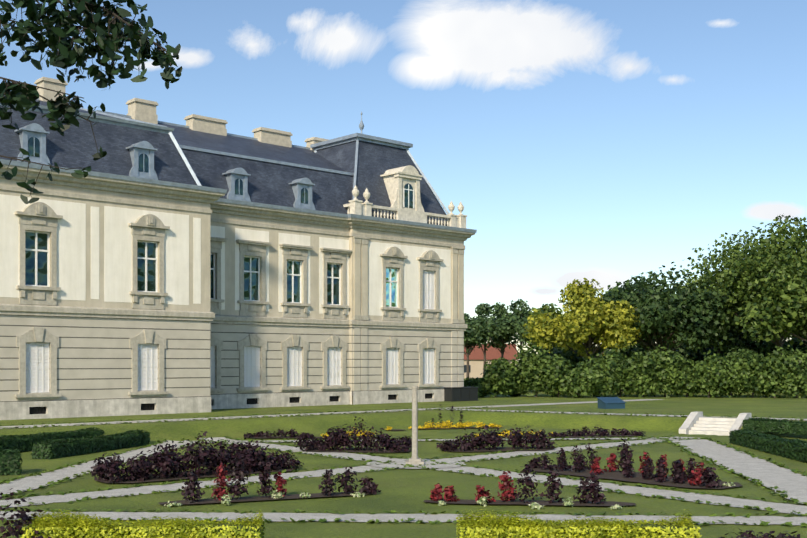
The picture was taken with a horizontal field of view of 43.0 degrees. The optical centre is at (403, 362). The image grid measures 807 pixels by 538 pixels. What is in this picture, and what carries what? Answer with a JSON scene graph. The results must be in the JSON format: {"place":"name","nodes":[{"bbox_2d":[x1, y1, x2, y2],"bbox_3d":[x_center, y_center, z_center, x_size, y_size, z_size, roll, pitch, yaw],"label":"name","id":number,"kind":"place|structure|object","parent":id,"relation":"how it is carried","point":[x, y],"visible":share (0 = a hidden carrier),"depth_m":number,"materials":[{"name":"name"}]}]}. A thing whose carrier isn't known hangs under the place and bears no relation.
{"place":"outdoors","nodes":[
{"label":"outdoors","id":0,"kind":"place"},
{"bbox_2d":[0,0,182,203],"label":"tree branch","id":1,"kind":"object","parent":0,"point":[111,38],"visible":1,"depth_m":6.51,"materials":[{"name":"green plant"}]},
{"bbox_2d":[0,364,806,537],"bbox_3d":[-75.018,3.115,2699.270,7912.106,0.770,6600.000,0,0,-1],"label":"terrain","id":2,"kind":"structure","parent":0,"point":[404,489],"depth_m":35.29,"materials":[{"name":"green plant"}]},
{"bbox_2d":[0,77,476,419],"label":"palace","id":3,"kind":"structure","parent":2,"relation":"on","point":[150,263],"depth_m":60.30,"materials":[{"name":"stone"}]},
{"bbox_2d":[20,509,701,537],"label":"golden hedges","id":4,"kind":"object","parent":2,"relation":"on","point":[65,525],"visible":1,"depth_m":17.98,"materials":[{"name":"yellow plant"}]},
{"bbox_2d":[0,404,799,537],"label":"bedding plants","id":5,"kind":"object","parent":2,"relation":"on","point":[251,459],"visible":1,"depth_m":29.41,"materials":[{"name":"purple plant"}]},
{"bbox_2d":[0,399,806,524],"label":"gravel paths","id":6,"kind":"structure","parent":2,"relation":"on","point":[768,474],"depth_m":28.79,"materials":[{"name":"grey gravel"}]},
{"bbox_2d":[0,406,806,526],"bbox_3d":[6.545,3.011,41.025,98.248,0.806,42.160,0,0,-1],"label":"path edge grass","id":7,"kind":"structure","parent":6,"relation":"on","point":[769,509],"depth_m":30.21,"materials":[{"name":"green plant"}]},
{"bbox_2d":[0,418,806,475],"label":"clipped hedges","id":8,"kind":"object","parent":2,"relation":"on","point":[89,440],"visible":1,"depth_m":38.62,"materials":[{"name":"green plant"}]},
{"bbox_2d":[406,386,423,463],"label":"stone pillar","id":9,"kind":"structure","parent":2,"relation":"on","point":[414,459],"depth_m":33.78,"materials":[{"name":"beige stone"}]},
{"bbox_2d":[444,387,478,401],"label":"metal enclosure","id":10,"kind":"object","parent":2,"relation":"on","point":[453,394],"visible":1,"depth_m":71.87,"materials":[{"name":"grey metal"}]},
{"bbox_2d":[464,313,497,377],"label":"broadleaf tree","id":11,"kind":"object","parent":2,"relation":"on","point":[476,332],"visible":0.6,"depth_m":126.39,"materials":[{"name":"green plant"}]},
{"bbox_2d":[472,303,507,374],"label":"broadleaf tree","id":12,"kind":"object","parent":2,"relation":"on","point":[482,309],"visible":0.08,"depth_m":139.12,"materials":[{"name":"green plant"}]},
{"bbox_2d":[485,302,517,359],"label":"broadleaf tree","id":13,"kind":"object","parent":2,"relation":"on","point":[505,323],"visible":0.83,"depth_m":130.77,"materials":[{"name":"green plant"}]},
{"bbox_2d":[506,299,530,364],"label":"broadleaf tree","id":14,"kind":"object","parent":2,"relation":"on","point":[518,312],"visible":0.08,"depth_m":136.89,"materials":[{"name":"green plant"}]},
{"bbox_2d":[514,314,533,348],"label":"broadleaf tree","id":15,"kind":"object","parent":2,"relation":"on","point":[520,329],"visible":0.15,"depth_m":126.26,"materials":[{"name":"green plant"}]},
{"bbox_2d":[526,303,570,351],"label":"tree","id":16,"kind":"object","parent":2,"relation":"on","point":[547,309],"depth_m":118.74,"materials":[{"name":"green plant"}]},
{"bbox_2d":[522,278,641,363],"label":"yellow tree","id":17,"kind":"object","parent":2,"relation":"on","point":[586,319],"visible":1,"depth_m":90.21,"materials":[{"name":"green plant"}]},
{"bbox_2d":[605,287,641,344],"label":"tree","id":18,"kind":"object","parent":2,"relation":"on","point":[610,289],"visible":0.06,"depth_m":122.80,"materials":[{"name":"green plant"}]},
{"bbox_2d":[464,341,806,397],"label":"shrub belt","id":19,"kind":"object","parent":2,"relation":"on","point":[652,373],"visible":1,"depth_m":79.08,"materials":[{"name":"green plant"}]},
{"bbox_2d":[513,328,806,390],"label":"shrubs","id":20,"kind":"object","parent":2,"relation":"on","point":[764,347],"visible":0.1,"depth_m":98.49,"materials":[{"name":"green plant"}]},
{"bbox_2d":[598,262,743,354],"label":"dark broad tree","id":21,"kind":"object","parent":2,"relation":"on","point":[679,316],"visible":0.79,"depth_m":91.15,"materials":[{"name":"green plant"}]},
{"bbox_2d":[666,278,696,336],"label":"tree","id":22,"kind":"object","parent":2,"relation":"on","point":[684,285],"depth_m":118.10,"materials":[{"name":"green plant"}]},
{"bbox_2d":[679,411,750,435],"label":"garden steps","id":23,"kind":"structure","parent":2,"relation":"on","point":[696,422],"depth_m":49.16,"materials":[{"name":"stone"}]},
{"bbox_2d":[684,310,769,356],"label":"tree","id":24,"kind":"object","parent":2,"relation":"on","point":[719,351],"visible":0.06,"depth_m":101.87,"materials":[{"name":"green plant"}]},
{"bbox_2d":[677,213,806,357],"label":"tree","id":25,"kind":"object","parent":2,"relation":"on","point":[741,274],"visible":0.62,"depth_m":89.08,"materials":[{"name":"green plant"}]},
{"bbox_2d":[734,260,806,347],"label":"tree","id":26,"kind":"object","parent":2,"relation":"on","point":[778,316],"visible":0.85,"depth_m":85.23,"materials":[{"name":"green plant"}]},
{"bbox_2d":[0,0,806,360],"label":"sky","id":27,"kind":"structure","parent":0,"point":[607,142],"materials":[{"name":"blue"}]},
{"bbox_2d":[464,344,518,377],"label":"distant house","id":28,"kind":"structure","parent":0,"point":[476,359],"depth_m":175.32,"materials":[{"name":"paint"}]},
{"bbox_2d":[597,397,625,408],"bbox_3d":[12.302,2.400,60.617,1.460,0.660,0.920,0,0,-22],"label":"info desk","id":29,"kind":"object","parent":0,"point":[611,403],"visible":1,"depth_m":60.37,"materials":[{"name":"blue"}]}
]}

